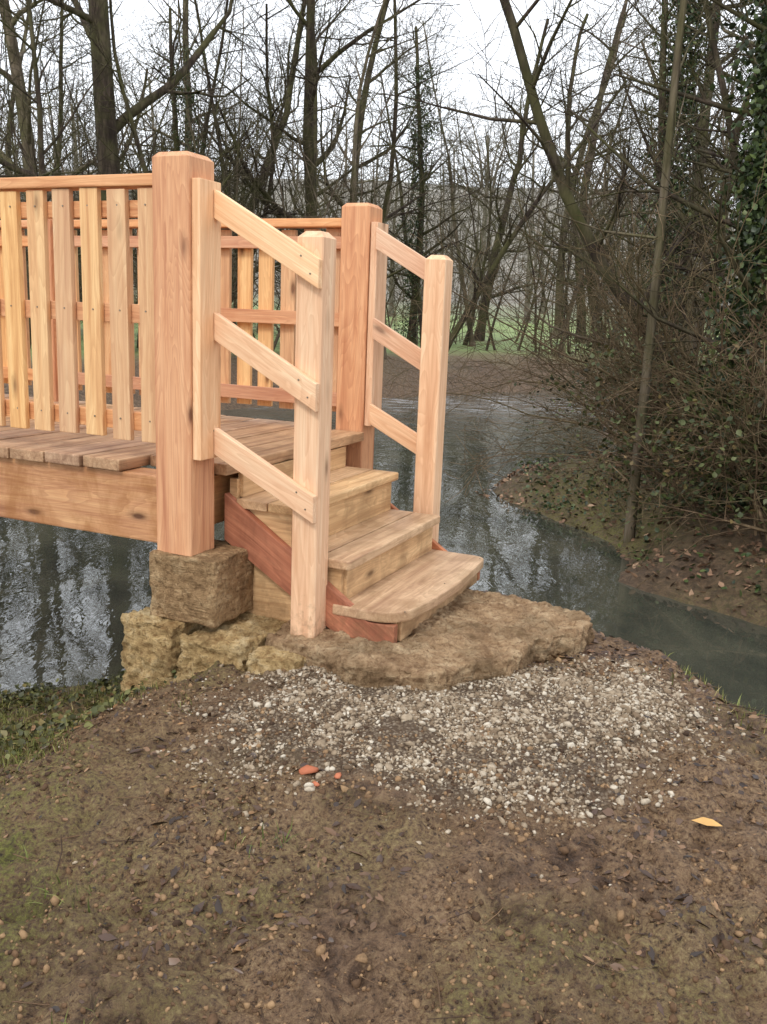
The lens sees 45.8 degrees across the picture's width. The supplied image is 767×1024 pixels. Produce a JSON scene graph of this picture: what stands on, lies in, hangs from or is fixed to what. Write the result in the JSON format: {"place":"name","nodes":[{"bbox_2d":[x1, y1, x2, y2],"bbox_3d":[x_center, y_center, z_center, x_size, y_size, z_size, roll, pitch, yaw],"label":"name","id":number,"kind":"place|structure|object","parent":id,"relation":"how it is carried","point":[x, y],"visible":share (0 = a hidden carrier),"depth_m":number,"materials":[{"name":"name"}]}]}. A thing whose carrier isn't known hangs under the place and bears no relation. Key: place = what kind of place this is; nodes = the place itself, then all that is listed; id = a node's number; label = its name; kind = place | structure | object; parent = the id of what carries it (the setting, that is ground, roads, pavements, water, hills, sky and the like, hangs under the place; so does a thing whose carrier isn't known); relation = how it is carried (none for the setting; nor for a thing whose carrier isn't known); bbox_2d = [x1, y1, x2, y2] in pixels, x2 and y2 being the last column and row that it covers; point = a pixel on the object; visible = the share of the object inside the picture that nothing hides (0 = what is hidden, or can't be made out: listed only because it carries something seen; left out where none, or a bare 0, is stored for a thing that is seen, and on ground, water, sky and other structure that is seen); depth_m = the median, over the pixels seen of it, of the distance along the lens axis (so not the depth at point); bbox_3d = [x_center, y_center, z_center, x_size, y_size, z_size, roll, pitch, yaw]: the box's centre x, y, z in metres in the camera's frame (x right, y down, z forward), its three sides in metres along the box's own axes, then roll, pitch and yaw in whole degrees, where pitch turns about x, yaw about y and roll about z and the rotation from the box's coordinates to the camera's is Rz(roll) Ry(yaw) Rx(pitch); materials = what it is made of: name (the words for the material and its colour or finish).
{"place":"outdoors","nodes":[
{"label":"outdoors","id":0,"kind":"place"},
{"bbox_2d":[0,0,761,208],"label":"sky","id":1,"kind":"structure","parent":0,"point":[488,10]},
{"bbox_2d":[0,169,766,1023],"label":"ground","id":2,"kind":"structure","parent":0,"point":[154,997],"depth_m":2.33,"materials":[{"name":"soil"}]},
{"bbox_2d":[0,8,53,219],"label":"bare tree","id":3,"kind":"object","parent":2,"relation":"on","point":[13,99],"visible":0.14,"depth_m":33.80,"materials":[{"name":"brown plant"}]},
{"bbox_2d":[0,95,64,198],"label":"young tree","id":4,"kind":"object","parent":2,"relation":"on","point":[11,153],"visible":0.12,"depth_m":31.48,"materials":[{"name":"brown plant"}]},
{"bbox_2d":[0,70,64,229],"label":"bare tree","id":5,"kind":"object","parent":2,"relation":"on","point":[19,162],"visible":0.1,"depth_m":32.24,"materials":[{"name":"brown plant"}]},
{"bbox_2d":[0,0,81,191],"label":"bare tree","id":6,"kind":"object","parent":2,"relation":"on","point":[8,141],"visible":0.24,"depth_m":39.10,"materials":[{"name":"brown plant"}]},
{"bbox_2d":[1,0,126,195],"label":"bare tree","id":7,"kind":"object","parent":2,"relation":"on","point":[61,76],"visible":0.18,"depth_m":43.25,"materials":[{"name":"brown plant"}]},
{"bbox_2d":[3,136,135,323],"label":"bank shrub","id":8,"kind":"object","parent":2,"relation":"on","point":[23,167],"visible":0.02,"depth_m":22.36,"materials":[{"name":"brown plant"}]},
{"bbox_2d":[0,0,139,299],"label":"bare tree","id":9,"kind":"object","parent":2,"relation":"on","point":[28,132],"visible":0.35,"depth_m":22.24,"materials":[{"name":"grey plant"}]},
{"bbox_2d":[0,0,143,348],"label":"young tree","id":10,"kind":"object","parent":2,"relation":"on","point":[42,152],"visible":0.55,"depth_m":16.58,"materials":[{"name":"brown plant"}]},
{"bbox_2d":[0,3,155,256],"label":"sapling thicket","id":11,"kind":"object","parent":2,"relation":"on","point":[49,112],"visible":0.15,"depth_m":25.15,"materials":[{"name":"brown plant"}]},
{"bbox_2d":[0,670,176,773],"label":"weeds","id":12,"kind":"object","parent":2,"relation":"on","point":[41,724],"visible":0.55,"depth_m":3.36,"materials":[{"name":"green plant"}]},
{"bbox_2d":[47,118,137,283],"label":"young tree","id":13,"kind":"object","parent":2,"relation":"on","point":[91,169],"visible":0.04,"depth_m":34.76,"materials":[{"name":"brown plant"}]},
{"bbox_2d":[35,37,166,270],"bbox_3d":[-7.729,-8.596,24.096,4.659,8.087,5.064,-4,14,-28],"label":"young tree","id":14,"kind":"object","parent":2,"relation":"on","point":[127,127],"visible":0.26,"depth_m":24.45,"materials":[{"name":"brown plant"}]},
{"bbox_2d":[46,125,182,300],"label":"sapling thicket","id":15,"kind":"object","parent":2,"relation":"on","point":[121,171],"visible":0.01,"depth_m":35.43,"materials":[{"name":"brown plant"}]},
{"bbox_2d":[0,0,264,347],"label":"sapling thicket","id":16,"kind":"object","parent":2,"relation":"on","point":[84,130],"visible":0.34,"depth_m":18.35,"materials":[{"name":"brown plant"}]},
{"bbox_2d":[0,0,273,229],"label":"bare tree","id":17,"kind":"object","parent":2,"relation":"on","point":[144,103],"visible":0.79,"depth_m":19.13,"materials":[{"name":"brown plant"}]},
{"bbox_2d":[78,30,200,299],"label":"bare tree","id":18,"kind":"object","parent":2,"relation":"on","point":[142,97],"visible":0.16,"depth_m":44.32,"materials":[{"name":"brown plant"}]},
{"bbox_2d":[2,0,294,235],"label":"young tree","id":19,"kind":"object","parent":2,"relation":"on","point":[141,155],"visible":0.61,"depth_m":18.74,"materials":[{"name":"brown plant"}]},
{"bbox_2d":[0,2,302,322],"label":"sapling thicket","id":20,"kind":"object","parent":2,"relation":"on","point":[72,163],"visible":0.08,"depth_m":25.05,"materials":[{"name":"brown plant"}]},
{"bbox_2d":[79,197,236,308],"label":"bank shrub","id":21,"kind":"object","parent":2,"relation":"on","point":[137,282],"visible":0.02,"depth_m":20.11,"materials":[{"name":"brown plant"}]},
{"bbox_2d":[79,230,256,337],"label":"bank shrub","id":22,"kind":"object","parent":2,"relation":"on","point":[137,285],"visible":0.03,"depth_m":19.39,"materials":[{"name":"brown plant"}]},
{"bbox_2d":[124,0,238,285],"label":"ivy tree","id":23,"kind":"object","parent":2,"relation":"on","point":[175,125],"visible":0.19,"depth_m":21.32,"materials":[{"name":"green plant"}]},
{"bbox_2d":[89,0,279,184],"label":"bare tree","id":24,"kind":"object","parent":2,"relation":"on","point":[187,38],"visible":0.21,"depth_m":33.05,"materials":[{"name":"brown plant"}]},
{"bbox_2d":[44,0,339,218],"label":"young tree","id":25,"kind":"object","parent":2,"relation":"on","point":[207,120],"visible":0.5,"depth_m":22.24,"materials":[{"name":"brown plant"}]},
{"bbox_2d":[89,0,322,293],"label":"young tree","id":26,"kind":"object","parent":2,"relation":"on","point":[217,127],"visible":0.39,"depth_m":22.76,"materials":[{"name":"brown plant"}]},
{"bbox_2d":[133,168,280,355],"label":"bank shrub","id":27,"kind":"object","parent":2,"relation":"on","point":[233,274],"visible":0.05,"depth_m":18.54,"materials":[{"name":"brown plant"}]},
{"bbox_2d":[0,0,425,358],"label":"sapling thicket","id":28,"kind":"object","parent":2,"relation":"on","point":[237,188],"visible":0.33,"depth_m":21.64,"materials":[{"name":"brown plant"}]},
{"bbox_2d":[193,67,283,297],"bbox_3d":[-5.804,-12.043,34.769,5.088,10.095,6.230,-9,16,-42],"label":"young tree","id":29,"kind":"object","parent":2,"relation":"on","point":[236,130],"visible":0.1,"depth_m":34.78,"materials":[{"name":"brown plant"}]},
{"bbox_2d":[196,93,281,294],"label":"young tree","id":30,"kind":"object","parent":2,"relation":"on","point":[242,146],"visible":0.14,"depth_m":31.27,"materials":[{"name":"brown plant"}]},
{"bbox_2d":[208,52,289,323],"bbox_3d":[-5.407,-12.026,34.480,3.372,10.350,4.842,5,17,-16],"label":"young tree","id":31,"kind":"object","parent":2,"relation":"on","point":[262,137],"visible":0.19,"depth_m":34.08,"materials":[{"name":"brown plant"}]},
{"bbox_2d":[228,105,302,288],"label":"young tree","id":32,"kind":"object","parent":2,"relation":"on","point":[269,161],"visible":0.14,"depth_m":34.53,"materials":[{"name":"brown plant"}]},
{"bbox_2d":[180,0,376,286],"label":"bare tree","id":33,"kind":"object","parent":2,"relation":"on","point":[296,47],"visible":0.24,"depth_m":34.61,"materials":[{"name":"brown plant"}]},
{"bbox_2d":[158,81,400,330],"bbox_3d":[-3.968,-10.354,31.756,7.911,8.622,6.880,-10,17,-44],"label":"sapling thicket","id":34,"kind":"object","parent":2,"relation":"on","point":[303,187],"visible":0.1,"depth_m":31.13,"materials":[{"name":"brown plant"}]},
{"bbox_2d":[187,0,393,304],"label":"young tree","id":35,"kind":"object","parent":2,"relation":"on","point":[270,192],"visible":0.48,"depth_m":22.46,"materials":[{"name":"brown plant"}]},
{"bbox_2d":[147,0,463,234],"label":"bare tree","id":36,"kind":"object","parent":2,"relation":"on","point":[308,60],"visible":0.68,"depth_m":23.47,"materials":[{"name":"brown plant"}]},
{"bbox_2d":[236,253,389,336],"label":"bank shrub","id":37,"kind":"object","parent":2,"relation":"on","point":[277,305],"visible":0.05,"depth_m":25.89,"materials":[{"name":"brown plant"}]},
{"bbox_2d":[299,765,341,786],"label":"brick chips","id":38,"kind":"object","parent":2,"relation":"on","point":[306,769],"visible":1,"depth_m":2.63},
{"bbox_2d":[231,200,417,348],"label":"bank shrub","id":39,"kind":"object","parent":2,"relation":"on","point":[385,309],"visible":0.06,"depth_m":21.80,"materials":[{"name":"brown plant"}]},
{"bbox_2d":[254,0,405,255],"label":"bare tree","id":40,"kind":"object","parent":2,"relation":"on","point":[315,117],"visible":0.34,"depth_m":34.88,"materials":[{"name":"brown plant"}]},
{"bbox_2d":[223,122,459,345],"bbox_3d":[-1.609,-9.015,29.918,9.032,7.099,4.458,4,12,6],"label":"sapling thicket","id":41,"kind":"object","parent":2,"relation":"on","point":[386,307],"visible":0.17,"depth_m":29.58,"materials":[{"name":"brown plant"}]},
{"bbox_2d":[264,0,431,233],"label":"young tree","id":42,"kind":"object","parent":2,"relation":"on","point":[353,163],"visible":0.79,"depth_m":21.93,"materials":[{"name":"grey plant"}]},
{"bbox_2d":[120,539,594,693],"bbox_3d":[-4.345,-0.006,5.976,11.391,1.082,2.053,8,13,23],"label":"stone abutment","id":43,"kind":"object","parent":2,"relation":"on","point":[195,617],"visible":0.58,"depth_m":3.48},
{"bbox_2d":[0,151,382,555],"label":"wooden footbridge","id":44,"kind":"object","parent":43,"relation":"on","point":[78,466],"visible":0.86,"depth_m":3.59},
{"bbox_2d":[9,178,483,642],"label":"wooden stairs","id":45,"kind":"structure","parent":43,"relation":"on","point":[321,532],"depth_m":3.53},
{"bbox_2d":[278,0,456,221],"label":"bare tree","id":46,"kind":"object","parent":2,"relation":"on","point":[366,84],"visible":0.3,"depth_m":37.91,"materials":[{"name":"brown plant"}]},
{"bbox_2d":[0,18,751,325],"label":"distant trees","id":47,"kind":"object","parent":2,"relation":"on","point":[450,223],"visible":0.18,"depth_m":65.51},
{"bbox_2d":[0,652,765,784],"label":"grass","id":48,"kind":"structure","parent":2,"relation":"on","point":[29,737],"depth_m":3.24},
{"bbox_2d":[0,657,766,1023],"bbox_3d":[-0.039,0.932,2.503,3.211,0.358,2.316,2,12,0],"label":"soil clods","id":49,"kind":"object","parent":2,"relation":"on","point":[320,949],"visible":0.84,"depth_m":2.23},
{"bbox_2d":[0,590,766,1023],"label":"leaf litter","id":50,"kind":"object","parent":2,"relation":"on","point":[238,944],"visible":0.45,"depth_m":2.32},
{"bbox_2d":[0,664,766,1023],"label":"grass tufts","id":51,"kind":"object","parent":2,"relation":"on","point":[226,830],"visible":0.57,"depth_m":2.35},
{"bbox_2d":[0,662,766,1023],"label":"fallen twigs","id":52,"kind":"object","parent":2,"relation":"on","point":[372,816],"visible":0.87,"depth_m":2.34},
{"bbox_2d":[314,12,492,347],"bbox_3d":[0.267,-9.372,26.437,5.921,9.597,6.769,6,13,16],"label":"young tree","id":53,"kind":"object","parent":2,"relation":"on","point":[418,296],"visible":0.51,"depth_m":26.46,"materials":[{"name":"brown plant"}]},
{"bbox_2d":[295,0,527,287],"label":"young tree","id":54,"kind":"object","parent":2,"relation":"on","point":[393,144],"visible":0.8,"depth_m":23.16,"materials":[{"name":"brown plant"}]},
{"bbox_2d":[350,0,480,344],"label":"ivy tree","id":55,"kind":"object","parent":2,"relation":"on","point":[412,337],"visible":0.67,"depth_m":25.46,"materials":[{"name":"green plant"}]},
{"bbox_2d":[377,0,507,346],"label":"young tree","id":56,"kind":"object","parent":2,"relation":"on","point":[458,246],"visible":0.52,"depth_m":31.10,"materials":[{"name":"brown plant"}]},
{"bbox_2d":[385,194,545,343],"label":"bank shrub","id":57,"kind":"object","parent":2,"relation":"on","point":[460,309],"visible":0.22,"depth_m":32.14,"materials":[{"name":"brown plant"}]},
{"bbox_2d":[330,85,625,341],"bbox_3d":[3.157,-11.520,35.697,12.526,9.846,6.183,8,14,26],"label":"sapling thicket","id":58,"kind":"object","parent":2,"relation":"on","point":[516,340],"visible":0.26,"depth_m":35.68,"materials":[{"name":"brown plant"}]},
{"bbox_2d":[440,75,559,344],"bbox_3d":[4.020,-9.807,30.817,4.361,8.661,4.827,2,12,0],"label":"young tree","id":59,"kind":"object","parent":2,"relation":"on","point":[473,311],"visible":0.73,"depth_m":30.23,"materials":[{"name":"brown plant"}]},
{"bbox_2d":[427,0,618,340],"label":"bare tree","id":60,"kind":"object","parent":2,"relation":"on","point":[501,228],"visible":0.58,"depth_m":35.01,"materials":[{"name":"brown plant"}]},
{"bbox_2d":[418,15,643,351],"bbox_3d":[3.719,-7.621,22.401,5.621,8.492,3.329,2,12,0],"label":"leaning tree","id":61,"kind":"object","parent":2,"relation":"on","point":[500,255],"visible":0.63,"depth_m":22.56,"materials":[{"name":"brown plant"}]},
{"bbox_2d":[318,0,745,432],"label":"leaning tree","id":62,"kind":"object","parent":2,"relation":"on","point":[550,151],"visible":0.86,"depth_m":8.59,"materials":[{"name":"brown plant"}]},
{"bbox_2d":[483,0,648,342],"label":"bare tree","id":63,"kind":"object","parent":2,"relation":"on","point":[573,75],"visible":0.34,"depth_m":38.14,"materials":[{"name":"brown plant"}]},
{"bbox_2d":[386,162,747,459],"bbox_3d":[3.128,-2.505,12.448,4.959,4.340,4.596,12,15,37],"label":"twiggy shrub","id":64,"kind":"object","parent":2,"relation":"on","point":[549,337],"visible":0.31,"depth_m":12.71,"materials":[{"name":"brown plant"}]},
{"bbox_2d":[443,65,691,357],"bbox_3d":[6.268,-9.420,29.308,7.314,9.167,8.411,11,15,34],"label":"sapling thicket","id":65,"kind":"object","parent":2,"relation":"on","point":[533,271],"visible":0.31,"depth_m":29.08,"materials":[{"name":"brown plant"}]},
{"bbox_2d":[383,102,766,473],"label":"twiggy shrub","id":66,"kind":"object","parent":2,"relation":"on","point":[638,327],"visible":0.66,"depth_m":8.68,"materials":[{"name":"brown plant"}]},
{"bbox_2d":[385,141,765,475],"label":"twiggy shrub","id":67,"kind":"object","parent":2,"relation":"on","point":[515,368],"visible":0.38,"depth_m":10.40,"materials":[{"name":"brown plant"}]},
{"bbox_2d":[481,0,676,351],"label":"bare tree","id":68,"kind":"object","parent":2,"relation":"on","point":[601,88],"visible":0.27,"depth_m":32.53,"materials":[{"name":"brown plant"}]},
{"bbox_2d":[478,1,684,356],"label":"young tree","id":69,"kind":"object","parent":2,"relation":"on","point":[573,298],"visible":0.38,"depth_m":26.21,"materials":[{"name":"brown plant"}]},
{"bbox_2d":[501,0,671,338],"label":"bare tree","id":70,"kind":"object","parent":2,"relation":"on","point":[561,274],"visible":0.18,"depth_m":39.74,"materials":[{"name":"brown plant"}]},
{"bbox_2d":[468,256,707,400],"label":"twiggy shrub","id":71,"kind":"object","parent":2,"relation":"on","point":[575,339],"visible":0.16,"depth_m":20.25,"materials":[{"name":"brown plant"}]},
{"bbox_2d":[443,131,766,517],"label":"twiggy shrub","id":72,"kind":"object","parent":2,"relation":"on","point":[727,359],"visible":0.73,"depth_m":6.99,"materials":[{"name":"brown plant"}]},
{"bbox_2d":[482,289,728,447],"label":"bramble bush","id":73,"kind":"object","parent":2,"relation":"on","point":[531,397],"visible":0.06,"depth_m":12.55,"materials":[{"name":"brown plant"}]},
{"bbox_2d":[570,88,652,306],"bbox_3d":[8.407,-10.203,32.359,4.429,9.468,3.085,-1,13,23],"label":"young tree","id":74,"kind":"object","parent":2,"relation":"on","point":[622,172],"visible":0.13,"depth_m":31.34,"materials":[{"name":"brown plant"}]},
{"bbox_2d":[463,0,764,542],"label":"slender tree","id":75,"kind":"object","parent":2,"relation":"on","point":[629,532],"visible":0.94,"depth_m":7.35,"materials":[{"name":"brown plant"}]},
{"bbox_2d":[475,0,764,432],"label":"young tree","id":76,"kind":"object","parent":2,"relation":"on","point":[681,218],"visible":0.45,"depth_m":9.89,"materials":[{"name":"brown plant"}]},
{"bbox_2d":[475,385,766,616],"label":"bank leaf litter","id":77,"kind":"object","parent":2,"relation":"on","point":[721,584],"visible":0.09,"depth_m":7.76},
{"bbox_2d":[508,227,742,413],"bbox_3d":[4.516,-3.467,16.137,4.451,3.471,6.818,2,12,0],"label":"twiggy shrub","id":78,"kind":"object","parent":2,"relation":"on","point":[584,318],"visible":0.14,"depth_m":16.91,"materials":[{"name":"brown plant"}]},
{"bbox_2d":[492,0,766,516],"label":"ivy tree","id":79,"kind":"object","parent":2,"relation":"on","point":[750,177],"visible":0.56,"depth_m":7.23,"materials":[{"name":"green plant"}]},
{"bbox_2d":[525,109,735,347],"bbox_3d":[10.102,-10.424,34.531,8.255,8.997,7.178,-5,14,-30],"label":"sapling thicket","id":80,"kind":"object","parent":2,"relation":"on","point":[551,237],"visible":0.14,"depth_m":34.44,"materials":[{"name":"brown plant"}]},
{"bbox_2d":[506,0,763,343],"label":"young tree","id":81,"kind":"object","parent":2,"relation":"on","point":[722,86],"visible":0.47,"depth_m":9.09,"materials":[{"name":"brown plant"}]},
{"bbox_2d":[513,423,766,599],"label":"ivy ground cover","id":82,"kind":"object","parent":2,"relation":"on","point":[706,570],"visible":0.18,"depth_m":8.97,"materials":[{"name":"green plant"}]},
{"bbox_2d":[525,2,760,392],"bbox_3d":[6.651,-6.183,18.843,9.475,7.447,4.676,-1,13,-14],"label":"sapling thicket","id":83,"kind":"object","parent":2,"relation":"on","point":[586,254],"visible":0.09,"depth_m":17.98,"materials":[{"name":"brown plant"}]},
{"bbox_2d":[523,335,766,542],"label":"bramble bush","id":84,"kind":"object","parent":2,"relation":"on","point":[713,473],"visible":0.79,"depth_m":6.82,"materials":[{"name":"brown plant"}]},
{"bbox_2d":[535,17,754,373],"bbox_3d":[6.049,-6.378,19.293,5.590,8.466,4.414,2,12,-3],"label":"young tree","id":85,"kind":"object","parent":2,"relation":"on","point":[728,87],"visible":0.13,"depth_m":18.97,"materials":[{"name":"brown plant"}]},
{"bbox_2d":[528,0,762,353],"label":"bare tree","id":86,"kind":"object","parent":2,"relation":"on","point":[613,202],"visible":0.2,"depth_m":15.03,"materials":[{"name":"brown plant"}]},
{"bbox_2d":[533,328,766,531],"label":"bramble bush","id":87,"kind":"object","parent":2,"relation":"on","point":[670,460],"visible":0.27,"depth_m":7.76,"materials":[{"name":"brown plant"}]},
{"bbox_2d":[538,282,765,472],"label":"bramble bush","id":88,"kind":"object","parent":2,"relation":"on","point":[606,355],"visible":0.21,"depth_m":9.18,"materials":[{"name":"brown plant"}]},
{"bbox_2d":[570,1,748,364],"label":"young tree","id":89,"kind":"object","parent":2,"relation":"on","point":[646,151],"visible":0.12,"depth_m":21.40,"materials":[{"name":"brown plant"}]},
{"bbox_2d":[563,0,761,447],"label":"ivy tree","id":90,"kind":"object","parent":2,"relation":"on","point":[662,63],"visible":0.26,"depth_m":12.59,"materials":[{"name":"green plant"}]},
{"bbox_2d":[561,290,766,587],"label":"twiggy shrub","id":91,"kind":"object","parent":2,"relation":"on","point":[755,528],"visible":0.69,"depth_m":6.53,"materials":[{"name":"brown plant"}]},
{"bbox_2d":[582,0,754,362],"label":"young tree","id":92,"kind":"object","parent":2,"relation":"on","point":[694,175],"visible":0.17,"depth_m":13.11,"materials":[{"name":"brown plant"}]},
{"bbox_2d":[608,132,738,363],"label":"sapling thicket","id":93,"kind":"object","parent":2,"relation":"on","point":[666,227],"visible":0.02,"depth_m":30.49,"materials":[{"name":"brown plant"}]},
{"bbox_2d":[585,0,766,370],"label":"bare tree","id":94,"kind":"object","parent":2,"relation":"on","point":[719,172],"visible":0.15,"depth_m":16.55,"materials":[{"name":"brown plant"}]},
{"bbox_2d":[609,0,766,260],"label":"bare tree","id":95,"kind":"object","parent":2,"relation":"on","point":[725,73],"visible":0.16,"depth_m":12.53,"materials":[{"name":"brown plant"}]},
{"bbox_2d":[611,334,766,566],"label":"bramble bush","id":96,"kind":"object","parent":2,"relation":"on","point":[760,403],"visible":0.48,"depth_m":6.71,"materials":[{"name":"brown plant"}]},
{"bbox_2d":[611,276,766,481],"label":"bramble bush","id":97,"kind":"object","parent":2,"relation":"on","point":[690,408],"visible":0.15,"depth_m":7.52,"materials":[{"name":"brown plant"}]},
{"bbox_2d":[627,0,764,345],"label":"ivy tree","id":98,"kind":"object","parent":2,"relation":"on","point":[709,230],"visible":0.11,"depth_m":11.69,"materials":[{"name":"green plant"}]},
{"bbox_2d":[637,4,765,376],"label":"ivy tree","id":99,"kind":"object","parent":2,"relation":"on","point":[713,153],"visible":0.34,"depth_m":8.88,"materials":[{"name":"green plant"}]},
{"bbox_2d":[692,817,721,825],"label":"yellow leaf","id":100,"kind":"object","parent":2,"relation":"on","point":[706,821],"visible":1,"depth_m":2.52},
{"bbox_2d":[0,390,766,717],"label":"river water","id":101,"kind":"structure","parent":0,"point":[68,596],"depth_m":6.77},
{"bbox_2d":[38,653,764,917],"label":"gravel","id":102,"kind":"structure","parent":0,"point":[595,690],"depth_m":2.94,"materials":[{"name":"gravel"}]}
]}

